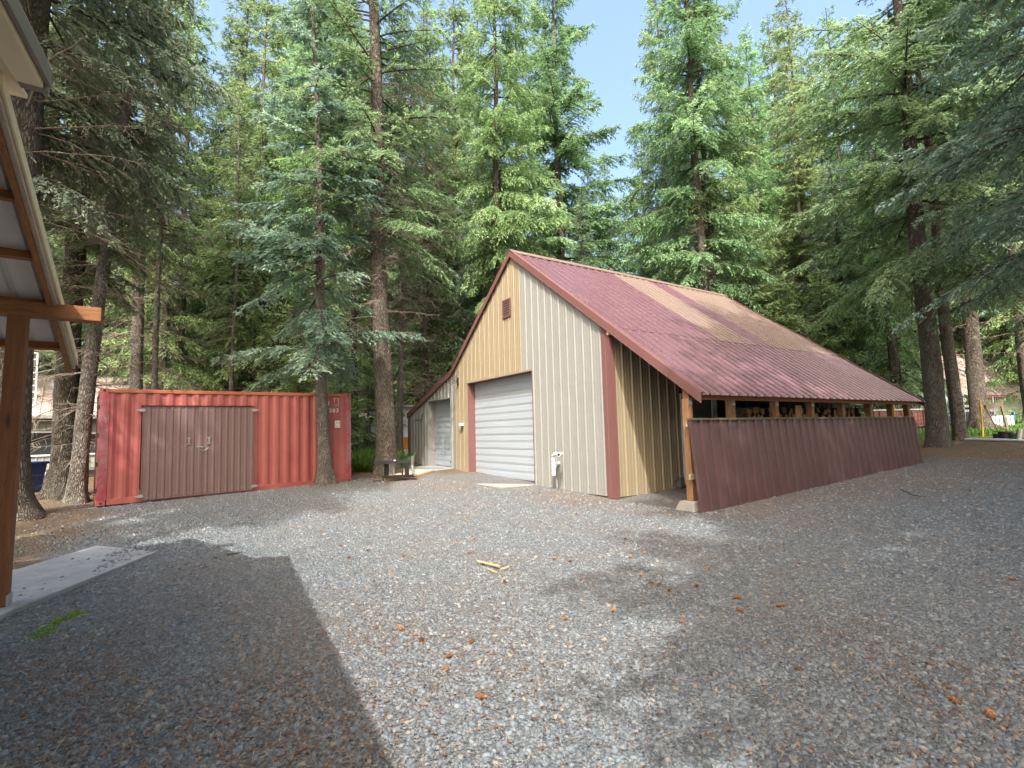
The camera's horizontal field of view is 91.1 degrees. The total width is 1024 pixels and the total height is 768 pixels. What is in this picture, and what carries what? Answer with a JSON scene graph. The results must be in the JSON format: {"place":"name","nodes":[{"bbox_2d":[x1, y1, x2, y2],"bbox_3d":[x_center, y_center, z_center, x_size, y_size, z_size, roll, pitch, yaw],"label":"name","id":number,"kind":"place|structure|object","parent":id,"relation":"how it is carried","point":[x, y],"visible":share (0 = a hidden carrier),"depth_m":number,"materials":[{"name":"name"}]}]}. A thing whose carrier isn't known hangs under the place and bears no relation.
{"place":"outdoors","nodes":[
{"label":"outdoors","id":0,"kind":"place"},
{"bbox_2d":[0,545,156,620],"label":"pavement","id":1,"kind":"structure","parent":0,"point":[33,578],"depth_m":5.79,"materials":[{"name":"grey concrete"}]},
{"bbox_2d":[475,483,534,488],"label":"driveway","id":2,"kind":"structure","parent":0,"point":[500,486],"depth_m":13.60,"materials":[{"name":"concrete"}]},
{"bbox_2d":[0,414,1023,767],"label":"ground","id":3,"kind":"structure","parent":0,"point":[974,452],"depth_m":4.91,"materials":[{"name":"grey gravel"}]},
{"bbox_2d":[31,461,49,492],"bbox_3d":[-14.248,2.762,14.814,0.620,0.930,0.620,-1,-6,0],"label":"bin","id":4,"kind":"object","parent":3,"relation":"on","point":[38,469],"visible":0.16,"depth_m":14.86,"materials":[{"name":"blue plastic"}]},
{"bbox_2d":[0,0,102,606],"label":"house","id":5,"kind":"structure","parent":3,"relation":"on","point":[36,313],"depth_m":4.68,"materials":[{"name":"brown wood"}]},
{"bbox_2d":[14,527,89,643],"bbox_3d":[-6.078,2.271,6.237,1.317,0.079,6.703,3,-7,-40],"label":"moss","id":6,"kind":"object","parent":3,"relation":"on","point":[53,622],"visible":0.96,"depth_m":4.33,"materials":[{"name":"green plant"}]},
{"bbox_2d":[32,115,90,399],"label":"conifer tree","id":7,"kind":"object","parent":3,"relation":"on","point":[46,355],"visible":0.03,"depth_m":22.19,"materials":[{"name":"green plant"}]},
{"bbox_2d":[33,24,93,374],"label":"conifer tree","id":8,"kind":"object","parent":3,"relation":"on","point":[56,239],"visible":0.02,"depth_m":27.93,"materials":[{"name":"green plant"}]},
{"bbox_2d":[44,10,173,378],"bbox_3d":[-22.958,-8.563,28.085,6.682,26.964,7.457,-6,-7,41],"label":"conifer tree","id":9,"kind":"object","parent":3,"relation":"on","point":[107,326],"visible":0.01,"depth_m":27.92,"materials":[{"name":"green plant"}]},
{"bbox_2d":[51,96,171,377],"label":"conifer tree","id":10,"kind":"object","parent":3,"relation":"on","point":[112,309],"visible":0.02,"depth_m":31.40,"materials":[{"name":"green plant"}]},
{"bbox_2d":[31,0,203,500],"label":"spruce tree","id":11,"kind":"object","parent":3,"relation":"on","point":[65,393],"visible":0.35,"depth_m":14.11,"materials":[{"name":"green plant"}]},
{"bbox_2d":[0,0,235,521],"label":"spruce tree","id":12,"kind":"object","parent":3,"relation":"on","point":[36,132],"visible":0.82,"depth_m":11.65,"materials":[{"name":"green plant"}]},
{"bbox_2d":[30,0,227,503],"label":"spruce tree","id":13,"kind":"object","parent":3,"relation":"on","point":[76,490],"visible":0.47,"depth_m":13.27,"materials":[{"name":"green plant"}]},
{"bbox_2d":[55,0,218,418],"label":"spruce tree","id":14,"kind":"object","parent":3,"relation":"on","point":[135,345],"visible":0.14,"depth_m":19.48,"materials":[{"name":"green plant"}]},
{"bbox_2d":[98,1,225,390],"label":"spruce tree","id":15,"kind":"object","parent":3,"relation":"on","point":[156,328],"visible":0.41,"depth_m":19.20,"materials":[{"name":"green plant"}]},
{"bbox_2d":[84,0,241,390],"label":"conifer tree","id":16,"kind":"object","parent":3,"relation":"on","point":[184,369],"visible":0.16,"depth_m":24.42,"materials":[{"name":"green plant"}]},
{"bbox_2d":[98,0,251,382],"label":"conifer tree","id":17,"kind":"object","parent":3,"relation":"on","point":[200,27],"visible":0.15,"depth_m":28.52,"materials":[{"name":"green plant"}]},
{"bbox_2d":[30,374,370,479],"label":"building","id":18,"kind":"structure","parent":3,"relation":"on","point":[41,454],"depth_m":20.80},
{"bbox_2d":[30,431,51,456],"bbox_3d":[-18.607,2.365,19.850,0.764,0.980,0.050,3,-7,-41],"label":"window","id":19,"kind":"structure","parent":18,"relation":"in","point":[42,451],"depth_m":19.84,"materials":[{"name":"white glass"}]},
{"bbox_2d":[166,102,250,381],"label":"conifer tree","id":20,"kind":"object","parent":3,"relation":"on","point":[211,150],"visible":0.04,"depth_m":31.91,"materials":[{"name":"green plant"}]},
{"bbox_2d":[166,54,276,378],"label":"conifer tree","id":21,"kind":"object","parent":3,"relation":"on","point":[251,80],"visible":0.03,"depth_m":34.47,"materials":[{"name":"green plant"}]},
{"bbox_2d":[93,388,351,506],"bbox_3d":[-8.063,1.667,14.477,6.110,2.832,2.541,3,-7,-40],"label":"shipping container","id":22,"kind":"object","parent":3,"relation":"on","point":[152,445],"visible":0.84,"depth_m":13.06,"materials":[{"name":"red metal"}]},
{"bbox_2d":[134,407,207,500],"bbox_3d":[-8.457,1.689,12.518,1.528,2.260,0.094,3,-7,-40],"label":"door","id":23,"kind":"structure","parent":22,"relation":"in","point":[171,436],"depth_m":12.48,"materials":[{"name":"red metal"}]},
{"bbox_2d":[200,407,257,494],"bbox_3d":[-7.483,1.731,13.352,1.386,2.260,0.087,3,-7,-40],"label":"door","id":24,"kind":"structure","parent":22,"relation":"in","point":[227,465],"depth_m":13.29,"materials":[{"name":"red metal"}]},
{"bbox_2d":[195,305,252,391],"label":"conifer tree","id":25,"kind":"object","parent":3,"relation":"on","point":[238,389],"visible":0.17,"depth_m":26.16,"materials":[{"name":"green plant"}]},
{"bbox_2d":[152,0,304,383],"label":"conifer tree","id":26,"kind":"object","parent":3,"relation":"on","point":[232,43],"visible":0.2,"depth_m":30.09,"materials":[{"name":"green plant"}]},
{"bbox_2d":[184,76,284,390],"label":"spruce tree","id":27,"kind":"object","parent":3,"relation":"on","point":[234,286],"visible":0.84,"depth_m":23.84,"materials":[{"name":"green plant"}]},
{"bbox_2d":[196,0,325,391],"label":"conifer tree","id":28,"kind":"object","parent":3,"relation":"on","point":[275,42],"visible":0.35,"depth_m":26.65,"materials":[{"name":"green plant"}]},
{"bbox_2d":[214,48,334,391],"bbox_3d":[-13.705,-8.207,29.791,6.826,25.830,6.332,-1,-6,-8],"label":"conifer tree","id":29,"kind":"object","parent":3,"relation":"on","point":[265,368],"visible":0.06,"depth_m":29.50,"materials":[{"name":"green plant"}]},
{"bbox_2d":[243,300,312,392],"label":"conifer tree","id":30,"kind":"object","parent":3,"relation":"on","point":[262,338],"visible":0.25,"depth_m":22.62,"materials":[{"name":"green plant"}]},
{"bbox_2d":[214,0,350,391],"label":"conifer tree","id":31,"kind":"object","parent":3,"relation":"on","point":[289,47],"visible":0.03,"depth_m":31.06,"materials":[{"name":"green plant"}]},
{"bbox_2d":[278,334,315,392],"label":"conifer tree","id":32,"kind":"object","parent":3,"relation":"on","point":[293,383],"visible":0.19,"depth_m":21.12,"materials":[{"name":"green plant"}]},
{"bbox_2d":[255,0,360,392],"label":"conifer tree","id":33,"kind":"object","parent":3,"relation":"on","point":[310,209],"visible":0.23,"depth_m":24.89,"materials":[{"name":"green plant"}]},
{"bbox_2d":[210,0,428,485],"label":"fir tree","id":34,"kind":"object","parent":3,"relation":"on","point":[317,315],"visible":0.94,"depth_m":15.20,"materials":[{"name":"green plant"}]},
{"bbox_2d":[277,0,396,429],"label":"conifer tree","id":35,"kind":"object","parent":3,"relation":"on","point":[348,324],"visible":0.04,"depth_m":30.61,"materials":[{"name":"green plant"}]},
{"bbox_2d":[327,347,371,452],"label":"conifer tree","id":36,"kind":"object","parent":3,"relation":"on","point":[353,413],"visible":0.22,"depth_m":19.55,"materials":[{"name":"green plant"}]},
{"bbox_2d":[304,20,399,449],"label":"spruce tree","id":37,"kind":"object","parent":3,"relation":"on","point":[362,320],"visible":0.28,"depth_m":21.41,"materials":[{"name":"green plant"}]},
{"bbox_2d":[262,0,477,477],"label":"fir tree","id":38,"kind":"object","parent":3,"relation":"on","point":[375,118],"visible":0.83,"depth_m":16.91,"materials":[{"name":"green plant"}]},
{"bbox_2d":[325,16,423,405],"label":"conifer tree","id":39,"kind":"object","parent":3,"relation":"on","point":[369,286],"visible":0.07,"depth_m":31.52,"materials":[{"name":"green plant"}]},
{"bbox_2d":[343,295,407,448],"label":"conifer tree","id":40,"kind":"object","parent":3,"relation":"on","point":[371,400],"visible":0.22,"depth_m":24.04,"materials":[{"name":"green plant"}]},
{"bbox_2d":[366,405,414,455],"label":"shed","id":41,"kind":"structure","parent":3,"relation":"on","point":[407,409],"depth_m":25.89,"materials":[{"name":"white metal"}]},
{"bbox_2d":[373,456,416,477],"bbox_3d":[-3.491,2.500,15.013,1.280,0.630,0.526,0,-6,-17],"label":"metal stand","id":42,"kind":"object","parent":3,"relation":"on","point":[386,463],"visible":1,"depth_m":15.06,"materials":[{"name":"black paint"}]},
{"bbox_2d":[346,3,452,455],"bbox_3d":[-5.014,-6.929,22.444,5.003,21.250,4.890,2,-7,-33],"label":"spruce tree","id":43,"kind":"object","parent":3,"relation":"on","point":[400,365],"visible":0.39,"depth_m":21.96,"materials":[{"name":"green plant"}]},
{"bbox_2d":[361,72,450,404],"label":"conifer tree","id":44,"kind":"object","parent":3,"relation":"on","point":[420,329],"visible":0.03,"depth_m":33.08,"materials":[{"name":"green plant"}]},
{"bbox_2d":[384,469,433,480],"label":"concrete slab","id":45,"kind":"structure","parent":3,"relation":"on","point":[421,472],"depth_m":16.04,"materials":[{"name":"brown concrete"}]},
{"bbox_2d":[368,0,486,404],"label":"conifer tree","id":46,"kind":"object","parent":3,"relation":"on","point":[434,360],"visible":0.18,"depth_m":30.48,"materials":[{"name":"green plant"}]},
{"bbox_2d":[385,6,475,404],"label":"spruce tree","id":47,"kind":"object","parent":3,"relation":"on","point":[425,365],"visible":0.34,"depth_m":26.95,"materials":[{"name":"green plant"}]},
{"bbox_2d":[399,64,486,390],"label":"conifer tree","id":48,"kind":"object","parent":3,"relation":"on","point":[429,249],"visible":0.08,"depth_m":31.26,"materials":[{"name":"green plant"}]},
{"bbox_2d":[394,0,507,404],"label":"conifer tree","id":49,"kind":"object","parent":3,"relation":"on","point":[457,14],"visible":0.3,"depth_m":32.49,"materials":[{"name":"green plant"}]},
{"bbox_2d":[435,109,503,378],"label":"conifer tree","id":50,"kind":"object","parent":3,"relation":"on","point":[470,307],"visible":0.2,"depth_m":28.91,"materials":[{"name":"green plant"}]},
{"bbox_2d":[435,13,518,373],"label":"conifer tree","id":51,"kind":"object","parent":3,"relation":"on","point":[460,147],"visible":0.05,"depth_m":35.09,"materials":[{"name":"green plant"}]},
{"bbox_2d":[440,0,572,358],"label":"spruce tree","id":52,"kind":"object","parent":3,"relation":"on","point":[503,121],"visible":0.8,"depth_m":25.69,"materials":[{"name":"green plant"}]},
{"bbox_2d":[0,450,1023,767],"bbox_3d":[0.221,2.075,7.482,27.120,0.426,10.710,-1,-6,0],"label":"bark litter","id":53,"kind":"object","parent":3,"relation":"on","point":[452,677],"visible":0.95,"depth_m":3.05,"materials":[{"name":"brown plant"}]},
{"bbox_2d":[485,18,565,269],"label":"conifer tree","id":54,"kind":"object","parent":3,"relation":"on","point":[527,76],"visible":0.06,"depth_m":35.78,"materials":[{"name":"green plant"}]},
{"bbox_2d":[511,158,560,259],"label":"conifer tree","id":55,"kind":"object","parent":3,"relation":"on","point":[551,251],"visible":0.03,"depth_m":28.55,"materials":[{"name":"green plant"}]},
{"bbox_2d":[466,0,651,302],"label":"spruce tree","id":56,"kind":"object","parent":3,"relation":"on","point":[570,146],"visible":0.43,"depth_m":30.66,"materials":[{"name":"green plant"}]},
{"bbox_2d":[564,190,598,266],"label":"conifer tree","id":57,"kind":"object","parent":3,"relation":"on","point":[577,222],"visible":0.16,"depth_m":28.01,"materials":[{"name":"green plant"}]},
{"bbox_2d":[566,163,613,270],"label":"conifer tree","id":58,"kind":"object","parent":3,"relation":"on","point":[591,182],"visible":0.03,"depth_m":37.41,"materials":[{"name":"green plant"}]},
{"bbox_2d":[593,153,629,273],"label":"conifer tree","id":59,"kind":"object","parent":3,"relation":"on","point":[609,184],"visible":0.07,"depth_m":40.70,"materials":[{"name":"green plant"}]},
{"bbox_2d":[617,136,669,281],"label":"conifer tree","id":60,"kind":"object","parent":3,"relation":"on","point":[637,175],"visible":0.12,"depth_m":36.52,"materials":[{"name":"green plant"}]},
{"bbox_2d":[612,0,714,286],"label":"conifer tree","id":61,"kind":"object","parent":3,"relation":"on","point":[648,40],"visible":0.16,"depth_m":35.28,"materials":[{"name":"green plant"}]},
{"bbox_2d":[406,249,925,512],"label":"barn","id":62,"kind":"structure","parent":3,"relation":"on","point":[558,379],"depth_m":12.99,"materials":[{"name":"beige metal"}]},
{"bbox_2d":[427,397,451,467],"bbox_3d":[-2.644,1.931,19.357,0.410,2.670,2.150,2,-7,-33],"label":"garage door","id":63,"kind":"structure","parent":62,"relation":"in","point":[439,425],"depth_m":20.01,"materials":[{"name":"white paint"}]},
{"bbox_2d":[467,369,534,482],"bbox_3d":[-0.322,1.392,15.698,0.345,3.270,3.920,2,-7,-33],"label":"garage door","id":64,"kind":"structure","parent":62,"relation":"in","point":[500,408],"depth_m":15.86,"materials":[{"name":"white paint"}]},
{"bbox_2d":[679,393,717,485],"bbox_3d":[4.911,1.422,13.073,1.450,2.320,0.070,2,-7,-33],"label":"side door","id":65,"kind":"structure","parent":62,"relation":"in","point":[708,408],"depth_m":13.16,"materials":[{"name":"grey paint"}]},
{"bbox_2d":[631,41,739,300],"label":"conifer tree","id":66,"kind":"object","parent":3,"relation":"on","point":[669,237],"visible":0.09,"depth_m":31.60,"materials":[{"name":"green plant"}]},
{"bbox_2d":[351,415,1023,471],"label":"undergrowth","id":67,"kind":"object","parent":3,"relation":"on","point":[362,459],"visible":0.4,"depth_m":18.91,"materials":[{"name":"green plant"}]},
{"bbox_2d":[610,0,792,311],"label":"conifer tree","id":68,"kind":"object","parent":3,"relation":"on","point":[700,258],"visible":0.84,"depth_m":24.68,"materials":[{"name":"green plant"}]},
{"bbox_2d":[646,0,765,293],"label":"conifer tree","id":69,"kind":"object","parent":3,"relation":"on","point":[708,203],"visible":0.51,"depth_m":25.49,"materials":[{"name":"green plant"}]},
{"bbox_2d":[687,21,805,332],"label":"conifer tree","id":70,"kind":"object","parent":3,"relation":"on","point":[735,201],"visible":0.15,"depth_m":31.42,"materials":[{"name":"green plant"}]},
{"bbox_2d":[699,56,799,303],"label":"conifer tree","id":71,"kind":"object","parent":3,"relation":"on","point":[772,269],"visible":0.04,"depth_m":36.59,"materials":[{"name":"green plant"}]},
{"bbox_2d":[728,71,774,310],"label":"spruce tree","id":72,"kind":"object","parent":3,"relation":"on","point":[752,161],"visible":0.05,"depth_m":35.55,"materials":[{"name":"green plant"}]},
{"bbox_2d":[717,226,796,324],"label":"conifer tree","id":73,"kind":"object","parent":3,"relation":"on","point":[765,293],"visible":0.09,"depth_m":29.23,"materials":[{"name":"green plant"}]},
{"bbox_2d":[728,23,793,312],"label":"spruce tree","id":74,"kind":"object","parent":3,"relation":"on","point":[774,193],"visible":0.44,"depth_m":32.62,"materials":[{"name":"green plant"}]},
{"bbox_2d":[738,12,818,328],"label":"conifer tree","id":75,"kind":"object","parent":3,"relation":"on","point":[763,47],"visible":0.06,"depth_m":46.34,"materials":[{"name":"green plant"}]},
{"bbox_2d":[765,267,812,340],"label":"conifer tree","id":76,"kind":"object","parent":3,"relation":"on","point":[792,327],"visible":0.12,"depth_m":28.90,"materials":[{"name":"green plant"}]},
{"bbox_2d":[752,74,844,337],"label":"conifer tree","id":77,"kind":"object","parent":3,"relation":"on","point":[771,103],"visible":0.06,"depth_m":40.93,"materials":[{"name":"green plant"}]},
{"bbox_2d":[759,46,844,338],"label":"conifer tree","id":78,"kind":"object","parent":3,"relation":"on","point":[805,181],"visible":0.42,"depth_m":34.48,"materials":[{"name":"green plant"}]},
{"bbox_2d":[740,0,870,344],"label":"conifer tree","id":79,"kind":"object","parent":3,"relation":"on","point":[784,16],"visible":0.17,"depth_m":38.19,"materials":[{"name":"green plant"}]},
{"bbox_2d":[789,53,835,294],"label":"conifer tree","id":80,"kind":"object","parent":3,"relation":"on","point":[800,75],"visible":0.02,"depth_m":47.83,"materials":[{"name":"green plant"}]},
{"bbox_2d":[792,60,859,316],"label":"conifer tree","id":81,"kind":"object","parent":3,"relation":"on","point":[807,78],"visible":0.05,"depth_m":38.77,"materials":[{"name":"green plant"}]},
{"bbox_2d":[794,267,877,416],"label":"conifer tree","id":82,"kind":"object","parent":3,"relation":"on","point":[829,342],"visible":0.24,"depth_m":28.25,"materials":[{"name":"green plant"}]},
{"bbox_2d":[794,158,889,410],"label":"spruce tree","id":83,"kind":"object","parent":3,"relation":"on","point":[835,222],"visible":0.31,"depth_m":31.05,"materials":[{"name":"green plant"}]},
{"bbox_2d":[789,3,916,408],"bbox_3d":[23.477,-11.999,35.380,7.977,31.697,7.355,-5,-6,30],"label":"conifer tree","id":84,"kind":"object","parent":3,"relation":"on","point":[845,174],"visible":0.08,"depth_m":36.06,"materials":[{"name":"green plant"}]},
{"bbox_2d":[827,60,915,392],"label":"conifer tree","id":85,"kind":"object","parent":3,"relation":"on","point":[858,156],"visible":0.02,"depth_m":39.92,"materials":[{"name":"green plant"}]},
{"bbox_2d":[755,0,1023,447],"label":"fir tree","id":86,"kind":"object","parent":3,"relation":"on","point":[906,19],"visible":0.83,"depth_m":19.92,"materials":[{"name":"green plant"}]},
{"bbox_2d":[811,66,967,414],"bbox_3d":[21.029,-8.326,28.449,6.893,22.250,6.846,-2,-6,8],"label":"spruce tree","id":87,"kind":"object","parent":3,"relation":"on","point":[895,350],"visible":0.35,"depth_m":28.08,"materials":[{"name":"green plant"}]},
{"bbox_2d":[863,408,924,427],"bbox_3d":[20.190,1.987,26.660,2.916,1.260,1.875,-1,-6,0],"label":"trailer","id":88,"kind":"object","parent":3,"relation":"on","point":[883,413],"visible":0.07,"depth_m":26.02,"materials":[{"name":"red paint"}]},
{"bbox_2d":[826,16,965,406],"bbox_3d":[25.541,-11.790,34.213,7.196,29.036,8.030,4,-8,-44],"label":"conifer tree","id":89,"kind":"object","parent":3,"relation":"on","point":[857,159],"visible":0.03,"depth_m":34.24,"materials":[{"name":"green plant"}]},
{"bbox_2d":[861,35,983,393],"bbox_3d":[30.104,-12.641,38.487,7.569,30.544,8.448,-6,-7,40],"label":"conifer tree","id":90,"kind":"object","parent":3,"relation":"on","point":[959,335],"visible":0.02,"depth_m":35.94,"materials":[{"name":"green plant"}]},
{"bbox_2d":[851,0,1021,440],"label":"fir tree","id":91,"kind":"object","parent":3,"relation":"on","point":[959,431],"visible":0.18,"depth_m":21.90,"materials":[{"name":"green plant"}]},
{"bbox_2d":[872,0,1023,428],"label":"fir tree","id":92,"kind":"object","parent":3,"relation":"on","point":[976,388],"visible":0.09,"depth_m":24.79,"materials":[{"name":"green plant"}]},
{"bbox_2d":[874,0,1023,333],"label":"spruce tree","id":93,"kind":"object","parent":3,"relation":"on","point":[1004,117],"visible":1,"depth_m":12.95,"materials":[{"name":"green plant"}]},
{"bbox_2d":[895,37,1017,381],"bbox_3d":[32.424,-14.925,37.795,9.318,37.029,8.592,0,-6,-14],"label":"conifer tree","id":94,"kind":"object","parent":3,"relation":"on","point":[959,344],"visible":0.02,"depth_m":36.09,"materials":[{"name":"green plant"}]},
{"bbox_2d":[896,395,1021,430],"bbox_3d":[22.545,1.533,25.056,10.229,2.090,0.058,0,-6,-17],"label":"fence","id":95,"kind":"object","parent":3,"relation":"on","point":[994,410],"visible":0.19,"depth_m":25.72,"materials":[{"name":"wood"}]},
{"bbox_2d":[898,0,1023,350],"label":"spruce tree","id":96,"kind":"object","parent":3,"relation":"on","point":[1018,4],"visible":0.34,"depth_m":17.65,"materials":[{"name":"green plant"}]},
{"bbox_2d":[905,353,1021,415],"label":"house","id":97,"kind":"structure","parent":3,"relation":"on","point":[996,391],"depth_m":32.04,"materials":[{"name":"beige"}]},
{"bbox_2d":[938,0,1023,423],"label":"fir tree","id":98,"kind":"object","parent":3,"relation":"on","point":[1020,359],"visible":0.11,"depth_m":25.67,"materials":[{"name":"green plant"}]},
{"bbox_2d":[940,29,1023,405],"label":"conifer tree","id":99,"kind":"object","parent":3,"relation":"on","point":[989,360],"visible":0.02,"depth_m":34.34,"materials":[{"name":"green plant"}]},
{"bbox_2d":[944,0,1023,416],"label":"conifer tree","id":100,"kind":"object","parent":3,"relation":"on","point":[992,329],"visible":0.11,"depth_m":31.41,"materials":[{"name":"green plant"}]},
{"bbox_2d":[964,438,1023,441],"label":"pipe","id":101,"kind":"object","parent":3,"relation":"on","point":[993,439],"visible":1,"depth_m":19.90,"materials":[{"name":"white plastic"}]},
{"bbox_2d":[983,402,1009,430],"bbox_3d":[22.056,1.707,22.767,0.827,1.822,0.447,-1,-6,1],"label":"timber frame","id":102,"kind":"object","parent":3,"relation":"on","point":[994,405],"visible":0.82,"depth_m":22.88,"materials":[{"name":"beige wood"}]},
{"bbox_2d":[41,0,1023,398],"label":"sky","id":103,"kind":"structure","parent":0,"point":[609,57],"materials":[{"name":"blue"}]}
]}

